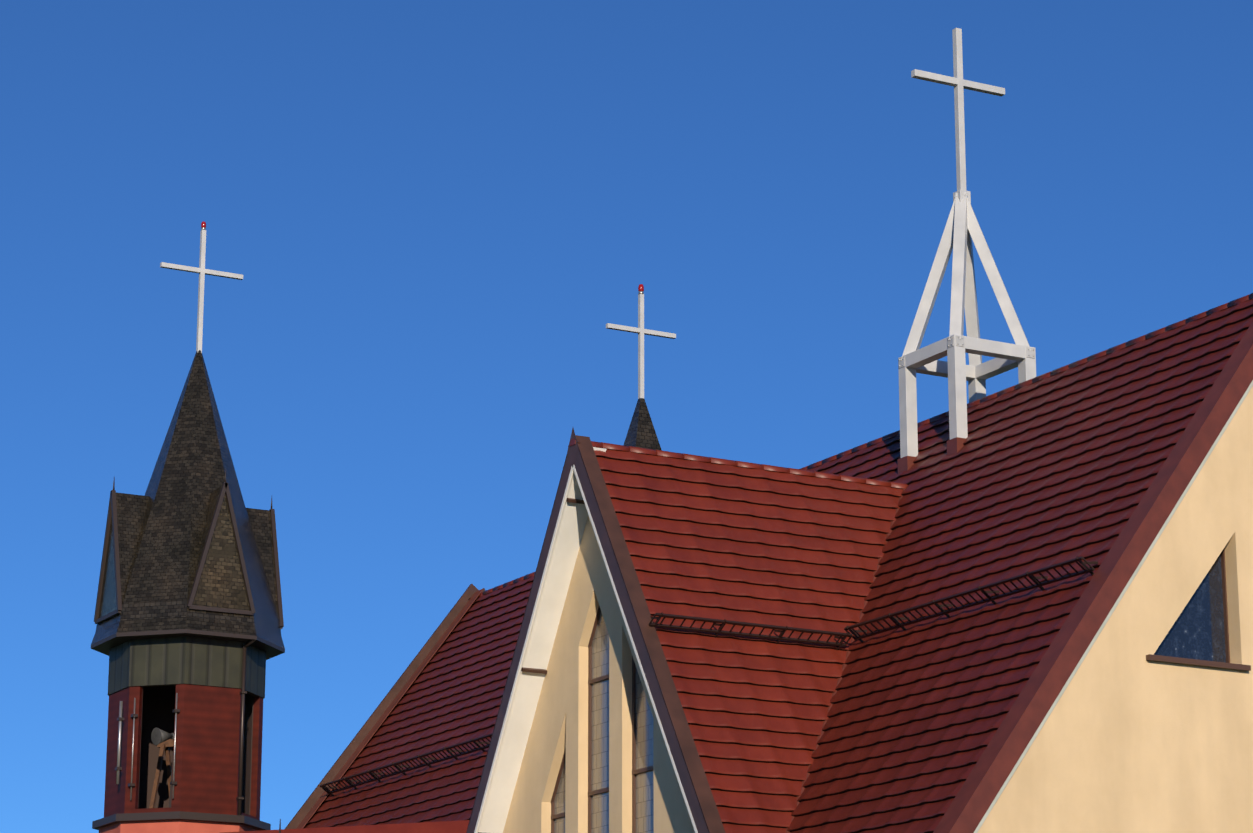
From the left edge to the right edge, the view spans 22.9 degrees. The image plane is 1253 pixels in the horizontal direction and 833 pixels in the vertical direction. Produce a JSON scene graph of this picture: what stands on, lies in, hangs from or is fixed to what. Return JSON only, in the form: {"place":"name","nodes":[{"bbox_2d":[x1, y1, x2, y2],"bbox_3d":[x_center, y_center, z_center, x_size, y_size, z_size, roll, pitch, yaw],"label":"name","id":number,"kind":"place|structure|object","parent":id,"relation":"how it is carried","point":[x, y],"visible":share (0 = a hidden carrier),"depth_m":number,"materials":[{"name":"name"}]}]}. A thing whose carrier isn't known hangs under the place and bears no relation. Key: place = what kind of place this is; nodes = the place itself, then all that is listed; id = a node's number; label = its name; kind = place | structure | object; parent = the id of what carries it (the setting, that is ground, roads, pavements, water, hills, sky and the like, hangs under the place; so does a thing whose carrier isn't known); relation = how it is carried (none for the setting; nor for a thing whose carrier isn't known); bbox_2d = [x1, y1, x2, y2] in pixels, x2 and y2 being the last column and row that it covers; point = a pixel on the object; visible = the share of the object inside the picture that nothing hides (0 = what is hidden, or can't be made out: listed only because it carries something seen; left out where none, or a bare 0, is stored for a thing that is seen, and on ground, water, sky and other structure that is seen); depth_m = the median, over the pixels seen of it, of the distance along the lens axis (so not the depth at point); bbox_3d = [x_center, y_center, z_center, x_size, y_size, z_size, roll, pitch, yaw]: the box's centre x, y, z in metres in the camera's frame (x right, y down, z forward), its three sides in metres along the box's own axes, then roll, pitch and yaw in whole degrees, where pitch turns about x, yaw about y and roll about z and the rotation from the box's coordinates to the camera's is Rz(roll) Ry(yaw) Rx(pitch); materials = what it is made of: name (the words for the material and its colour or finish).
{"place":"outdoors","nodes":[
{"label":"outdoors","id":0,"kind":"place"},
{"bbox_2d":[149,728,173,807],"bbox_3d":[-8.179,6.213,56.462,1.100,2.314,1.838,-4,-15,15],"label":"bell","id":1,"kind":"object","parent":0,"point":[162,740],"depth_m":56.45,"materials":[{"name":"metal"}]},
{"bbox_2d":[92,636,270,832],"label":"tower","id":2,"kind":"structure","parent":0,"point":[202,677],"depth_m":55.86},
{"bbox_2d":[115,640,255,814],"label":"drainpipes","id":3,"kind":"object","parent":2,"relation":"attached to","point":[118,768],"visible":0.98,"depth_m":55.67,"materials":[{"name":"brown metal"}]},
{"bbox_2d":[91,350,284,659],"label":"spire roof","id":4,"kind":"structure","parent":2,"relation":"on","point":[190,547],"depth_m":56.76,"materials":[{"name":"brown tile"}]},
{"bbox_2d":[160,221,242,352],"bbox_3d":[-8.107,-2.446,58.996,1.660,2.680,0.100,8,-17,-28],"label":"cross","id":5,"kind":"object","parent":4,"relation":"on","point":[201,270],"visible":1,"depth_m":58.98,"materials":[{"name":"white metal"}]},
{"bbox_2d":[0,0,1252,832],"label":"sky","id":6,"kind":"structure","parent":0,"point":[435,217],"materials":[{"name":"blue"}]},
{"bbox_2d":[304,299,1252,832],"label":"roof slope","id":7,"kind":"structure","parent":0,"point":[1056,469],"depth_m":38.61,"materials":[{"name":"red tile"}]},
{"bbox_2d":[320,733,492,795],"bbox_3d":[-2.067,5.072,48.233,0.316,0.220,12.878,8,-17,-28],"label":"snow guard","id":8,"kind":"object","parent":7,"relation":"on","point":[352,784],"visible":0.46,"depth_m":50.80,"materials":[{"name":"black metal"}]},
{"bbox_2d":[594,447,902,832],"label":"roof","id":9,"kind":"structure","parent":7,"relation":"on","point":[642,537],"depth_m":39.62,"materials":[{"name":"red tile"}]},
{"bbox_2d":[570,438,907,488],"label":"roof cross ridge caps","id":10,"kind":"object","parent":9,"relation":"on","point":[742,464],"visible":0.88,"depth_m":41.52,"materials":[{"name":"red tile"}]},
{"bbox_2d":[649,612,852,649],"bbox_3d":[1.559,2.709,38.909,2.895,0.197,0.318,8,-17,-28],"label":"snow guard","id":11,"kind":"object","parent":9,"relation":"attached to","point":[764,626],"visible":0.96,"depth_m":38.85,"materials":[{"name":"black metal"}]},
{"bbox_2d":[285,322,1252,832],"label":"roof verge trims","id":12,"kind":"object","parent":7,"relation":"attached to","point":[581,494],"visible":0.92,"depth_m":37.57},
{"bbox_2d":[786,489,904,832],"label":"roof valley","id":13,"kind":"structure","parent":7,"relation":"on","point":[844,665],"depth_m":39.39,"materials":[{"name":"red tile"}]},
{"bbox_2d":[478,293,1252,596],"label":"roof ridge caps","id":14,"kind":"object","parent":7,"relation":"on","point":[1090,358],"visible":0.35,"depth_m":41.91,"materials":[{"name":"red tile"}]},
{"bbox_2d":[897,437,965,473],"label":"post bases","id":15,"kind":"object","parent":7,"relation":"on","point":[954,446],"visible":0.17,"depth_m":42.39,"materials":[{"name":"red metal"}]},
{"bbox_2d":[898,28,1035,457],"bbox_3d":[4.784,-2.416,43.955,1.580,6.594,1.421,8,-17,-28],"label":"steeple cross","id":16,"kind":"object","parent":7,"relation":"on","point":[962,230],"visible":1,"depth_m":43.69,"materials":[{"name":"white paint"}]},
{"bbox_2d":[844,556,1097,642],"bbox_3d":[4.110,2.259,37.504,0.316,0.220,4.985,8,-17,-28],"label":"snow guard","id":17,"kind":"object","parent":7,"relation":"on","point":[1030,575],"visible":0.96,"depth_m":37.30,"materials":[{"name":"black metal"}]},
{"label":"ground","id":18,"kind":"structure","parent":0,"visible":0},
{"bbox_2d":[222,820,468,832],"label":"lower roof","id":19,"kind":"structure","parent":18,"relation":"on","point":[460,826],"depth_m":45.17,"materials":[{"name":"red tile"}]},
{"bbox_2d":[312,386,1252,832],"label":"church nave walls","id":20,"kind":"structure","parent":18,"relation":"on","point":[1128,740],"depth_m":35.03,"materials":[{"name":"beige paint"}]},
{"bbox_2d":[624,398,660,449],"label":"spire","id":21,"kind":"structure","parent":20,"relation":"on","point":[641,432],"depth_m":51.55,"materials":[{"name":"grey tile"}]},
{"bbox_2d":[606,284,675,398],"bbox_3d":[0.246,-1.251,52.073,1.320,2.046,0.100,8,-17,-28],"label":"cross","id":22,"kind":"object","parent":21,"relation":"attached to","point":[640,330],"visible":0.96,"depth_m":52.05,"materials":[{"name":"white paint"}]},
{"bbox_2d":[503,460,887,832],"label":"church cross gable walls","id":23,"kind":"structure","parent":20,"relation":"attached to","point":[559,723],"depth_m":40.26,"materials":[{"name":"beige paint"}]},
{"bbox_2d":[550,606,653,832],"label":"windows","id":24,"kind":"structure","parent":23,"relation":"attached to","point":[598,753],"depth_m":39.85,"materials":[{"name":"grey glass"}]},
{"bbox_2d":[1146,547,1250,670],"bbox_3d":[6.476,2.070,35.675,1.470,1.663,0.334,8,-17,-28],"label":"window","id":25,"kind":"structure","parent":20,"relation":"attached to","point":[1197,634],"depth_m":35.88,"materials":[{"name":"blue glass"}]}
]}

